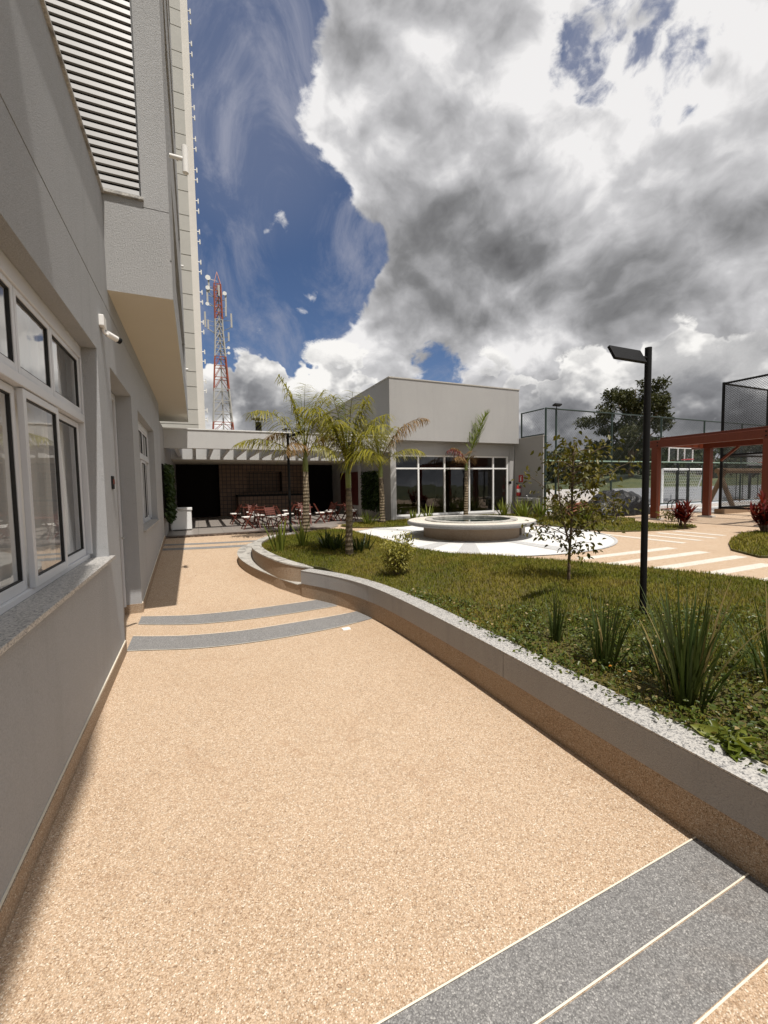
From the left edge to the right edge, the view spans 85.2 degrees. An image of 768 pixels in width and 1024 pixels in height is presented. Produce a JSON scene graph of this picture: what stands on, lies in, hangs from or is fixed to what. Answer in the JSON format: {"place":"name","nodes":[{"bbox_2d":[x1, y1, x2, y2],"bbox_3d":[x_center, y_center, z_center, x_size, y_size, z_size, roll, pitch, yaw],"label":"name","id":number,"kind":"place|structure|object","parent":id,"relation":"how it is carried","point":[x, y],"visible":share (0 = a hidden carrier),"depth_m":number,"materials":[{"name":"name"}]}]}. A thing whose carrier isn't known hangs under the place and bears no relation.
{"place":"outdoors","nodes":[
{"label":"outdoors","id":0,"kind":"place"},
{"bbox_2d":[341,521,410,527],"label":"lawn","id":1,"kind":"structure","parent":0,"point":[380,526],"depth_m":11.59,"materials":[{"name":"plant"}]},
{"bbox_2d":[360,510,380,523],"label":"lily clump","id":2,"kind":"object","parent":1,"relation":"on","point":[366,519],"visible":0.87,"depth_m":12.21,"materials":[{"name":"green plant"}]},
{"bbox_2d":[350,417,430,522],"bbox_3d":[0.090,-1.241,12.570,2.616,3.276,1.896,-3,4,-24],"label":"palm tree","id":3,"kind":"object","parent":1,"relation":"on","point":[382,500],"visible":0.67,"depth_m":12.56,"materials":[{"name":"green plant"}]},
{"bbox_2d":[0,528,767,1023],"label":"walkway","id":4,"kind":"structure","parent":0,"point":[368,822],"depth_m":1.92,"materials":[{"name":"concrete"}]},
{"bbox_2d":[162,545,243,550],"bbox_3d":[-3.671,0.752,8.938,1.954,0.038,0.226,-2,4,-18],"label":"path stripe","id":5,"kind":"object","parent":4,"relation":"on","point":[188,548],"visible":0.82,"depth_m":8.87,"materials":[{"name":"concrete"}]},
{"bbox_2d":[164,540,255,545],"bbox_3d":[-3.845,0.689,9.322,1.950,0.034,0.176,-2,4,-18],"label":"path stripe","id":6,"kind":"object","parent":4,"relation":"on","point":[209,543],"visible":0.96,"depth_m":9.27,"materials":[{"name":"concrete"}]},
{"bbox_2d":[138,600,336,624],"bbox_3d":[-1.825,1.296,5.375,2.424,0.001,0.624,-2,4,-18],"label":"path stripe","id":7,"kind":"object","parent":4,"relation":"on","point":[240,614],"visible":0.97,"depth_m":5.28,"materials":[{"name":"concrete"}]},
{"bbox_2d":[127,611,371,650],"bbox_3d":[-1.390,1.332,4.684,2.652,0.001,0.678,-2,4,-19],"label":"path stripe","id":8,"kind":"object","parent":4,"relation":"on","point":[138,643],"visible":0.97,"depth_m":4.54,"materials":[{"name":"concrete"}]},
{"bbox_2d":[286,430,304,532],"bbox_3d":[-2.054,-0.671,9.823,0.480,2.492,0.136,-2,4,-16],"label":"lamp post","id":9,"kind":"object","parent":4,"relation":"on","point":[289,485],"visible":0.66,"depth_m":9.75,"materials":[{"name":"metal"}]},
{"bbox_2d":[375,836,695,1023],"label":"path joint","id":10,"kind":"object","parent":4,"relation":"on","point":[469,969],"visible":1,"depth_m":1.46,"materials":[{"name":"concrete"}]},
{"bbox_2d":[382,838,746,1023],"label":"path stripe","id":11,"kind":"object","parent":4,"relation":"on","point":[536,976],"visible":1,"depth_m":1.44,"materials":[{"name":"concrete"}]},
{"bbox_2d":[533,873,748,1023],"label":"path joint","id":12,"kind":"object","parent":4,"relation":"on","point":[625,960],"visible":1,"depth_m":1.41,"materials":[{"name":"concrete"}]},
{"bbox_2d":[541,875,767,1023],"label":"path stripe","id":13,"kind":"object","parent":4,"relation":"on","point":[695,967],"visible":1,"depth_m":1.37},
{"bbox_2d":[695,959,767,1023],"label":"path joint","id":14,"kind":"object","parent":4,"relation":"on","point":[718,1004],"visible":1,"depth_m":1.30,"materials":[{"name":"concrete"}]},
{"bbox_2d":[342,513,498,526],"bbox_3d":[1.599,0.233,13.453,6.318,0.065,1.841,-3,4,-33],"label":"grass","id":15,"kind":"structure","parent":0,"point":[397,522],"depth_m":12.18,"materials":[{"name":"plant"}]},
{"bbox_2d":[445,409,490,514],"bbox_3d":[2.886,-1.650,14.293,1.641,3.783,1.100,-3,4,-24],"label":"palm tree","id":16,"kind":"object","parent":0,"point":[462,457],"visible":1,"depth_m":14.26,"materials":[{"name":"green plant"}]},
{"bbox_2d":[187,0,767,469],"label":"sky","id":17,"kind":"structure","parent":0,"point":[494,193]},
{"bbox_2d":[261,528,767,765],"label":"lawn","id":18,"kind":"structure","parent":0,"point":[757,693],"depth_m":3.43,"materials":[{"name":"plant"}]},
{"bbox_2d":[263,518,287,551],"bbox_3d":[-1.887,0.413,7.326,0.423,0.630,0.408,-3,4,-24],"label":"lily clump","id":19,"kind":"object","parent":18,"relation":"on","point":[279,543],"visible":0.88,"depth_m":7.36,"materials":[{"name":"green plant"}]},
{"bbox_2d":[231,374,350,532],"bbox_3d":[-2.173,-1.347,9.940,2.800,3.769,1.909,-4,5,-41],"label":"palm tree","id":20,"kind":"object","parent":18,"relation":"on","point":[305,515],"visible":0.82,"depth_m":9.87,"materials":[{"name":"green plant"}]},
{"bbox_2d":[289,517,310,545],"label":"lily clump","id":21,"kind":"object","parent":18,"relation":"on","point":[301,540],"visible":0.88,"depth_m":7.85,"materials":[{"name":"green plant"}]},
{"bbox_2d":[308,529,344,548],"bbox_3d":[-0.983,0.488,7.751,0.808,0.429,0.605,-3,4,-24],"label":"lily clump","id":22,"kind":"object","parent":18,"relation":"on","point":[322,541],"visible":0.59,"depth_m":7.63,"materials":[{"name":"green plant"}]},
{"bbox_2d":[325,531,358,550],"bbox_3d":[-0.829,0.518,7.661,0.714,0.392,0.700,-3,4,-24],"label":"lily clump","id":23,"kind":"object","parent":18,"relation":"on","point":[332,543],"visible":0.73,"depth_m":7.55,"materials":[{"name":"green plant"}]},
{"bbox_2d":[292,390,395,554],"bbox_3d":[-0.615,-0.579,6.931,1.738,2.728,1.634,0,4,8],"label":"palm tree","id":24,"kind":"object","parent":18,"relation":"on","point":[342,444],"visible":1,"depth_m":6.92,"materials":[{"name":"green plant"}]},
{"bbox_2d":[352,529,375,551],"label":"lily clump","id":25,"kind":"object","parent":18,"relation":"on","point":[360,545],"visible":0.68,"depth_m":7.40,"materials":[{"name":"green plant"}]},
{"bbox_2d":[373,529,415,574],"bbox_3d":[0.178,0.563,5.659,0.629,0.610,0.522,-3,4,-24],"label":"shrub","id":26,"kind":"object","parent":18,"relation":"on","point":[397,559],"visible":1,"depth_m":5.60,"materials":[{"name":"green plant"}]},
{"bbox_2d":[534,587,572,642],"bbox_3d":[1.342,0.784,3.225,0.273,0.457,0.308,-3,4,-24],"label":"strap leaf plant","id":27,"kind":"object","parent":18,"relation":"on","point":[555,629],"visible":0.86,"depth_m":3.17,"materials":[{"name":"green plant"}]},
{"bbox_2d":[511,431,641,580],"bbox_3d":[2.168,-0.050,4.636,1.345,1.712,1.079,1,4,27],"label":"young tree","id":28,"kind":"object","parent":18,"relation":"on","point":[585,471],"visible":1,"depth_m":4.63,"materials":[{"name":"green plant"}]},
{"bbox_2d":[574,588,641,669],"bbox_3d":[1.490,0.780,2.729,0.503,0.527,0.411,2,5,40],"label":"strap leaf plant","id":29,"kind":"object","parent":18,"relation":"on","point":[603,648],"visible":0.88,"depth_m":2.73,"materials":[{"name":"green plant"}]},
{"bbox_2d":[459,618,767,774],"bbox_3d":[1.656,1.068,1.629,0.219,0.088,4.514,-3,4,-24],"label":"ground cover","id":30,"kind":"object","parent":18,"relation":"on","point":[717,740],"visible":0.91,"depth_m":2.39,"materials":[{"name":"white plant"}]},
{"bbox_2d":[607,345,651,614],"bbox_3d":[2.019,-0.214,3.428,0.492,2.266,0.104,-3,4,-24],"label":"lamp post","id":31,"kind":"object","parent":18,"relation":"on","point":[626,354],"visible":0.83,"depth_m":3.47,"materials":[{"name":"metal"}]},
{"bbox_2d":[624,611,694,677],"bbox_3d":[1.746,0.829,2.658,0.633,0.388,0.394,-3,4,-24],"label":"strap leaf plant","id":32,"kind":"object","parent":18,"relation":"on","point":[660,658],"visible":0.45,"depth_m":2.66,"materials":[{"name":"green plant"}]},
{"bbox_2d":[621,569,767,712],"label":"strap leaf plant","id":33,"kind":"object","parent":18,"relation":"on","point":[685,668],"visible":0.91,"depth_m":2.22,"materials":[{"name":"green plant"}]},
{"bbox_2d":[691,719,763,761],"bbox_3d":[1.609,1.043,1.924,0.233,0.073,0.277,-1,4,-1],"label":"rosette weed","id":34,"kind":"object","parent":18,"relation":"on","point":[736,749],"visible":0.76,"depth_m":1.95,"materials":[{"name":"green plant"}]},
{"bbox_2d":[702,580,767,685],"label":"strap leaf plant","id":35,"kind":"object","parent":18,"relation":"on","point":[755,660],"visible":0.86,"depth_m":2.39,"materials":[{"name":"green plant"}]},
{"bbox_2d":[334,511,767,578],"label":"plaza paving","id":36,"kind":"structure","parent":0,"point":[729,526],"depth_m":7.40,"materials":[{"name":"concrete"}]},
{"bbox_2d":[159,417,389,538],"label":"barbecue pavilion","id":37,"kind":"structure","parent":36,"relation":"on","point":[218,481],"depth_m":16.63,"materials":[{"name":"paint"}]},
{"bbox_2d":[161,463,177,523],"bbox_3d":[-5.316,-0.449,10.384,0.257,1.488,1.845,-3,4,-24],"label":"vertical garden","id":38,"kind":"object","parent":37,"relation":"attached to","point":[169,494],"visible":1,"depth_m":9.72,"materials":[{"name":"green plant"}]},
{"bbox_2d":[171,507,191,530],"bbox_3d":[-5.620,0.188,11.590,0.560,0.620,0.540,-3,4,-24],"label":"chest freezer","id":39,"kind":"object","parent":37,"relation":"on","point":[182,521],"visible":0.73,"depth_m":11.40,"materials":[{"name":"metal"}]},
{"bbox_2d":[175,464,219,517],"bbox_3d":[-7.524,-0.858,16.934,1.580,2.170,0.100,-3,4,-24],"label":"dark doorway","id":40,"kind":"structure","parent":37,"relation":"in","point":[197,485],"depth_m":16.90,"materials":[{"name":"black"}]},
{"bbox_2d":[230,504,241,524],"bbox_3d":[-4.683,0.075,13.192,0.344,0.630,0.282,-3,4,-32],"label":"folding chair","id":41,"kind":"object","parent":37,"relation":"on","point":[235,513],"visible":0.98,"depth_m":13.14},
{"bbox_2d":[241,506,255,529],"bbox_3d":[-3.762,0.160,11.561,0.344,0.630,0.281,-3,4,-34],"label":"folding chair","id":42,"kind":"object","parent":37,"relation":"on","point":[244,518],"visible":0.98,"depth_m":11.52,"materials":[{"name":"wood"}]},
{"bbox_2d":[253,506,264,525],"bbox_3d":[-3.651,0.119,12.199,0.281,0.630,0.344,-4,4,-35],"label":"folding chair","id":43,"kind":"object","parent":37,"relation":"on","point":[254,515],"visible":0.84,"depth_m":12.14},
{"bbox_2d":[254,509,275,528],"bbox_3d":[-3.381,0.189,11.826,0.490,0.532,0.490,-3,4,-32],"label":"folding table","id":44,"kind":"object","parent":37,"relation":"on","point":[256,510],"visible":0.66,"depth_m":11.75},
{"bbox_2d":[264,506,277,529],"bbox_3d":[-3.096,0.155,11.459,0.281,0.630,0.344,-4,5,-38],"label":"folding chair","id":45,"kind":"object","parent":37,"relation":"on","point":[270,510],"visible":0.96,"depth_m":11.47,"materials":[{"name":"wood"}]},
{"bbox_2d":[273,505,287,526],"bbox_3d":[-2.976,0.117,12.047,0.344,0.630,0.281,-3,4,-29],"label":"folding chair","id":46,"kind":"object","parent":37,"relation":"on","point":[278,512],"visible":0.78,"depth_m":11.98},
{"bbox_2d":[308,465,332,512],"bbox_3d":[-2.998,-1.061,18.952,1.340,2.170,0.100,-3,4,-24],"label":"dark doorway","id":47,"kind":"structure","parent":37,"relation":"in","point":[319,476],"depth_m":18.95,"materials":[{"name":"black"}]},
{"bbox_2d":[324,502,335,521],"bbox_3d":[-1.759,0.003,13.547,0.344,0.630,0.281,-4,5,-41],"label":"folding chair","id":48,"kind":"object","parent":37,"relation":"on","point":[331,508],"visible":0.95,"depth_m":13.53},
{"bbox_2d":[312,376,519,519],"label":"clubhouse","id":49,"kind":"structure","parent":36,"relation":"on","point":[449,411],"depth_m":14.54,"materials":[{"name":"paint"}]},
{"bbox_2d":[340,472,358,504],"bbox_3d":[-1.406,-0.954,17.039,0.020,1.300,2.300,-3,4,-24],"label":"door","id":50,"kind":"structure","parent":49,"relation":"in","point":[354,475],"depth_m":16.70,"materials":[{"name":"red paint"}]},
{"bbox_2d":[360,470,378,511],"bbox_3d":[-0.498,-0.722,14.714,0.276,1.480,1.650,-3,4,-24],"label":"vertical garden","id":51,"kind":"object","parent":49,"relation":"attached to","point":[369,493],"visible":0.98,"depth_m":14.61,"materials":[{"name":"green plant"}]},
{"bbox_2d":[358,525,614,555],"bbox_3d":[1.967,0.525,9.502,5.800,0.001,5.800,-3,4,-24],"label":"plaza disc","id":52,"kind":"object","parent":36,"relation":"on","point":[499,547],"visible":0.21,"depth_m":8.24,"materials":[{"name":"concrete"}]},
{"bbox_2d":[416,540,452,548],"bbox_3d":[0.931,0.636,7.933,0.450,0.001,1.973,1,4,33],"label":"plaza wedge","id":53,"kind":"object","parent":52,"relation":"on","point":[433,545],"visible":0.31,"depth_m":7.95,"materials":[{"name":"concrete"}]},
{"bbox_2d":[456,541,480,553],"bbox_3d":[1.563,0.641,7.666,0.450,0.001,1.973,0,4,12],"label":"plaza wedge","id":54,"kind":"object","parent":52,"relation":"on","point":[470,547],"visible":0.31,"depth_m":7.49,"materials":[{"name":"concrete"}]},
{"bbox_2d":[407,515,536,540],"bbox_3d":[1.964,0.344,9.491,2.860,0.410,2.860,-3,4,-24],"label":"fountain basin","id":55,"kind":"object","parent":52,"relation":"on","point":[473,527],"visible":0.98,"depth_m":8.60,"materials":[{"name":"concrete"}]},
{"bbox_2d":[355,525,617,555],"bbox_3d":[1.967,0.517,9.502,5.860,0.001,5.860,-3,4,-24],"label":"plaza ring","id":56,"kind":"object","parent":52,"relation":"on","point":[616,540],"visible":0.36,"depth_m":7.52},
{"bbox_2d":[502,540,585,551],"bbox_3d":[2.849,0.609,7.838,0.450,0.001,1.977,-3,4,-24],"label":"plaza wedge","id":57,"kind":"object","parent":52,"relation":"on","point":[547,547],"visible":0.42,"depth_m":7.58,"materials":[{"name":"concrete"}]},
{"bbox_2d":[514,435,544,513],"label":"boundary wall","id":58,"kind":"structure","parent":36,"relation":"on","point":[524,448],"depth_m":15.07,"materials":[{"name":"paint"}]},
{"bbox_2d":[515,495,540,507],"bbox_3d":[5.150,-0.372,14.973,0.375,0.471,0.880,-3,4,-24],"label":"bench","id":59,"kind":"object","parent":58,"relation":"attached to","point":[532,499],"visible":0.74,"depth_m":14.75,"materials":[{"name":"metal"}]},
{"bbox_2d":[521,408,543,437],"bbox_3d":[5.314,-3.127,14.984,0.060,1.002,1.121,-3,4,-24],"label":"court fence","id":60,"kind":"object","parent":58,"relation":"on","point":[522,416],"visible":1,"depth_m":15.12,"materials":[{"name":"metal"}]},
{"bbox_2d":[587,490,649,516],"bbox_3d":[8.120,-0.343,14.892,2.718,0.901,1.703,-3,4,-24],"label":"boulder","id":61,"kind":"object","parent":36,"relation":"on","point":[634,498],"visible":0.55,"depth_m":14.43,"materials":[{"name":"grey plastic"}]},
{"bbox_2d":[576,547,677,559],"bbox_3d":[3.964,0.668,6.757,2.220,0.014,0.170,-3,4,-24],"label":"plaza stripe","id":62,"kind":"object","parent":36,"relation":"on","point":[626,553],"visible":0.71,"depth_m":6.70,"materials":[{"name":"concrete"}]},
{"bbox_2d":[596,533,685,542],"bbox_3d":[5.184,0.534,8.580,0.160,0.014,1.850,-3,4,-24],"label":"plaza stripe","id":63,"kind":"object","parent":36,"relation":"on","point":[648,538],"visible":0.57,"depth_m":8.43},
{"bbox_2d":[545,500,759,514],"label":"fence kerb","id":64,"kind":"structure","parent":36,"relation":"on","point":[699,504],"depth_m":18.09,"materials":[{"name":"concrete"}]},
{"bbox_2d":[544,407,765,509],"bbox_3d":[16.958,-2.289,19.549,24.956,3.646,0.070,-3,4,-24],"label":"court fence","id":65,"kind":"object","parent":64,"relation":"on","point":[611,452],"visible":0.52,"depth_m":16.25,"materials":[{"name":"metal"}]},
{"bbox_2d":[609,551,709,564],"bbox_3d":[4.169,0.693,6.301,2.220,0.014,0.170,-3,4,-24],"label":"plaza stripe","id":66,"kind":"object","parent":36,"relation":"on","point":[661,557],"visible":0.57,"depth_m":6.30,"materials":[{"name":"concrete"}]},
{"bbox_2d":[612,485,760,502],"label":"court wall","id":67,"kind":"structure","parent":36,"relation":"on","point":[697,497],"depth_m":23.24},
{"bbox_2d":[654,555,745,568],"bbox_3d":[4.437,0.715,5.874,2.080,0.014,0.170,-3,4,-24],"label":"plaza stripe","id":68,"kind":"object","parent":36,"relation":"on","point":[692,563],"visible":0.64,"depth_m":5.87,"materials":[{"name":"concrete"}]},
{"bbox_2d":[660,504,753,512],"bbox_3d":[15.503,-0.208,17.556,9.400,0.050,2.250,-3,4,-24],"label":"gravel bed","id":69,"kind":"object","parent":36,"relation":"on","point":[698,509],"depth_m":16.68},
{"bbox_2d":[712,468,761,505],"bbox_3d":[14.261,-0.893,16.341,4.400,1.635,1.138,-3,4,-24],"label":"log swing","id":70,"kind":"object","parent":69,"relation":"on","point":[715,487],"visible":0.42,"depth_m":15.64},
{"bbox_2d":[648,426,767,526],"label":"pergola","id":71,"kind":"object","parent":36,"relation":"on","point":[708,442],"visible":0.97,"depth_m":12.36,"materials":[{"name":"red wood"}]},
{"bbox_2d":[703,563,767,574],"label":"plaza stripe","id":72,"kind":"object","parent":36,"relation":"on","point":[743,568],"visible":0.55,"depth_m":5.41,"materials":[{"name":"concrete"}]},
{"bbox_2d":[714,507,758,513],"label":"fence kerb","id":73,"kind":"structure","parent":36,"relation":"on","point":[723,511],"depth_m":14.41,"materials":[{"name":"concrete"}]},
{"bbox_2d":[718,374,767,509],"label":"court fence","id":74,"kind":"object","parent":73,"relation":"on","point":[721,471],"visible":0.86,"depth_m":13.80,"materials":[{"name":"metal"}]},
{"bbox_2d":[722,383,767,506],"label":"court fence","id":75,"kind":"object","parent":73,"relation":"on","point":[766,424],"visible":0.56,"depth_m":14.82,"materials":[{"name":"metal"}]},
{"bbox_2d":[546,489,598,506],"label":"court wall","id":76,"kind":"structure","parent":0,"point":[562,493],"depth_m":20.79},
{"bbox_2d":[501,513,696,531],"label":"lawn","id":77,"kind":"structure","parent":0,"point":[661,529],"depth_m":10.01,"materials":[{"name":"plant"}]},
{"bbox_2d":[491,498,509,515],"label":"lily clump","id":78,"kind":"object","parent":77,"relation":"on","point":[504,510],"visible":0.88,"depth_m":14.51,"materials":[{"name":"green plant"}]},
{"bbox_2d":[509,497,531,515],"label":"lily clump","id":79,"kind":"object","parent":77,"relation":"on","point":[517,504],"visible":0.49,"depth_m":14.34,"materials":[{"name":"green plant"}]},
{"bbox_2d":[509,499,534,517],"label":"lily clump","id":80,"kind":"object","parent":77,"relation":"on","point":[525,512],"visible":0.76,"depth_m":13.25,"materials":[{"name":"green plant"}]},
{"bbox_2d":[532,498,550,516],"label":"lily clump","id":81,"kind":"object","parent":77,"relation":"on","point":[538,506],"visible":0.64,"depth_m":13.80,"materials":[{"name":"green plant"}]},
{"bbox_2d":[540,496,573,515],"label":"bush","id":82,"kind":"object","parent":77,"relation":"on","point":[553,505],"visible":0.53,"depth_m":12.45,"materials":[{"name":"green plant"}]},
{"bbox_2d":[575,500,605,517],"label":"bush","id":83,"kind":"object","parent":77,"relation":"on","point":[594,503],"visible":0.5,"depth_m":12.94,"materials":[{"name":"green plant"}]},
{"bbox_2d":[604,491,630,518],"bbox_3d":[6.777,-0.177,12.146,0.725,0.978,0.557,0,4,14],"label":"sapling","id":84,"kind":"object","parent":77,"relation":"on","point":[613,510],"visible":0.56,"depth_m":12.18,"materials":[{"name":"green plant"}]},
{"bbox_2d":[668,500,698,527],"bbox_3d":[7.197,0.020,10.068,0.743,0.776,0.772,-4,5,-42],"label":"red cordyline","id":85,"kind":"object","parent":77,"relation":"on","point":[683,514],"visible":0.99,"depth_m":10.03,"materials":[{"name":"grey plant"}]},
{"bbox_2d":[546,498,759,510],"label":"court floor","id":86,"kind":"structure","parent":0,"point":[683,503],"depth_m":21.27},
{"bbox_2d":[668,447,693,501],"bbox_3d":[15.309,-1.922,21.257,2.192,2.980,0.855,-4,5,-39],"label":"basketball hoop","id":87,"kind":"object","parent":86,"relation":"on","point":[677,482],"visible":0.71,"depth_m":21.63,"materials":[{"name":"white metal"}]},
{"bbox_2d":[661,468,701,502],"bbox_3d":[15.675,-1.398,22.241,3.865,1.821,0.788,-3,4,-24],"label":"football goal","id":88,"kind":"object","parent":86,"relation":"on","point":[672,469],"visible":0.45,"depth_m":21.97,"materials":[{"name":"metal"}]},
{"bbox_2d":[546,470,761,491],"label":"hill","id":89,"kind":"structure","parent":0,"point":[624,482],"depth_m":40.79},
{"bbox_2d":[160,0,207,428],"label":"apartment tower","id":90,"kind":"structure","parent":89,"relation":"on","point":[182,85],"depth_m":32.24,"materials":[{"name":"paint"}]},
{"bbox_2d":[204,272,233,429],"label":"telecom mast","id":91,"kind":"object","parent":89,"relation":"on","point":[218,290],"visible":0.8,"depth_m":72.75,"materials":[{"name":"metal"}]},
{"bbox_2d":[546,452,566,482],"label":"tree","id":92,"kind":"object","parent":89,"relation":"on","point":[552,473],"visible":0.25,"depth_m":59.68,"materials":[{"name":"green plant"}]},
{"bbox_2d":[548,445,575,482],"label":"tree","id":93,"kind":"object","parent":89,"relation":"on","point":[562,450],"visible":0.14,"depth_m":62.93,"materials":[{"name":"green plant"}]},
{"bbox_2d":[575,453,609,480],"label":"tree","id":94,"kind":"object","parent":89,"relation":"on","point":[603,458],"visible":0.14,"depth_m":60.95,"materials":[{"name":"green plant"}]},
{"bbox_2d":[662,449,695,473],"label":"tree","id":95,"kind":"object","parent":89,"relation":"on","point":[669,465],"visible":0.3,"depth_m":80.84,"materials":[{"name":"green plant"}]},
{"bbox_2d":[679,448,719,474],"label":"tree","id":96,"kind":"object","parent":89,"relation":"on","point":[687,451],"visible":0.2,"depth_m":76.29,"materials":[{"name":"green plant"}]},
{"bbox_2d":[690,447,742,477],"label":"tree","id":97,"kind":"object","parent":89,"relation":"on","point":[700,456],"visible":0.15,"depth_m":64.04,"materials":[{"name":"green plant"}]},
{"bbox_2d":[730,445,762,476],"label":"tree","id":98,"kind":"object","parent":89,"relation":"on","point":[748,451],"visible":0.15,"depth_m":67.57,"materials":[{"name":"green plant"}]},
{"bbox_2d":[655,508,675,521],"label":"bush","id":99,"kind":"object","parent":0,"point":[668,514],"visible":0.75,"depth_m":11.90,"materials":[{"name":"green plant"}]},
{"bbox_2d":[729,530,767,557],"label":"lawn","id":100,"kind":"structure","parent":0,"point":[752,554],"depth_m":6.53,"materials":[{"name":"plant"}]},
{"bbox_2d":[740,488,767,532],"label":"red cordyline","id":101,"kind":"object","parent":100,"relation":"on","point":[761,515],"visible":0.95,"depth_m":8.82,"materials":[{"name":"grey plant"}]},
{"label":"terrain","id":102,"kind":"structure","parent":0,"visible":0},
{"bbox_2d":[0,0,188,947],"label":"residential building","id":103,"kind":"structure","parent":102,"relation":"on","point":[89,214],"depth_m":3.04,"materials":[{"name":"grey paint"}]},
{"bbox_2d":[0,249,115,655],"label":"window","id":104,"kind":"structure","parent":103,"relation":"in","point":[38,541],"depth_m":2.61,"materials":[{"name":"metal"}]},
{"bbox_2d":[98,314,121,343],"bbox_3d":[-2.446,-1.618,3.706,0.088,0.176,0.251,-1,4,5],"label":"security camera","id":105,"kind":"object","parent":103,"relation":"attached to","point":[103,327],"visible":1,"depth_m":3.67,"materials":[{"name":"white plastic"}]},
{"bbox_2d":[111,392,126,615],"bbox_3d":[-3.039,-0.022,4.627,0.117,2.775,1.389,-3,4,-24],"label":"door","id":106,"kind":"structure","parent":103,"relation":"in","point":[121,537],"depth_m":5.20,"materials":[{"name":"metal"}]},
{"bbox_2d":[138,421,160,531],"bbox_3d":[-3.968,-0.630,6.932,0.212,1.705,2.450,-3,4,-24],"label":"window","id":107,"kind":"structure","parent":103,"relation":"in","point":[148,523],"depth_m":7.38,"materials":[{"name":"metal"}]},
{"bbox_2d":[237,532,767,886],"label":"planter wall","id":108,"kind":"structure","parent":102,"relation":"on","point":[685,779],"depth_m":2.36,"materials":[{"name":"concrete"}]},
{"bbox_2d":[572,374,685,476],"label":"eucalyptus tree","id":109,"kind":"object","parent":102,"relation":"on","point":[628,401],"visible":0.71,"depth_m":40.77,"materials":[{"name":"green plant"}]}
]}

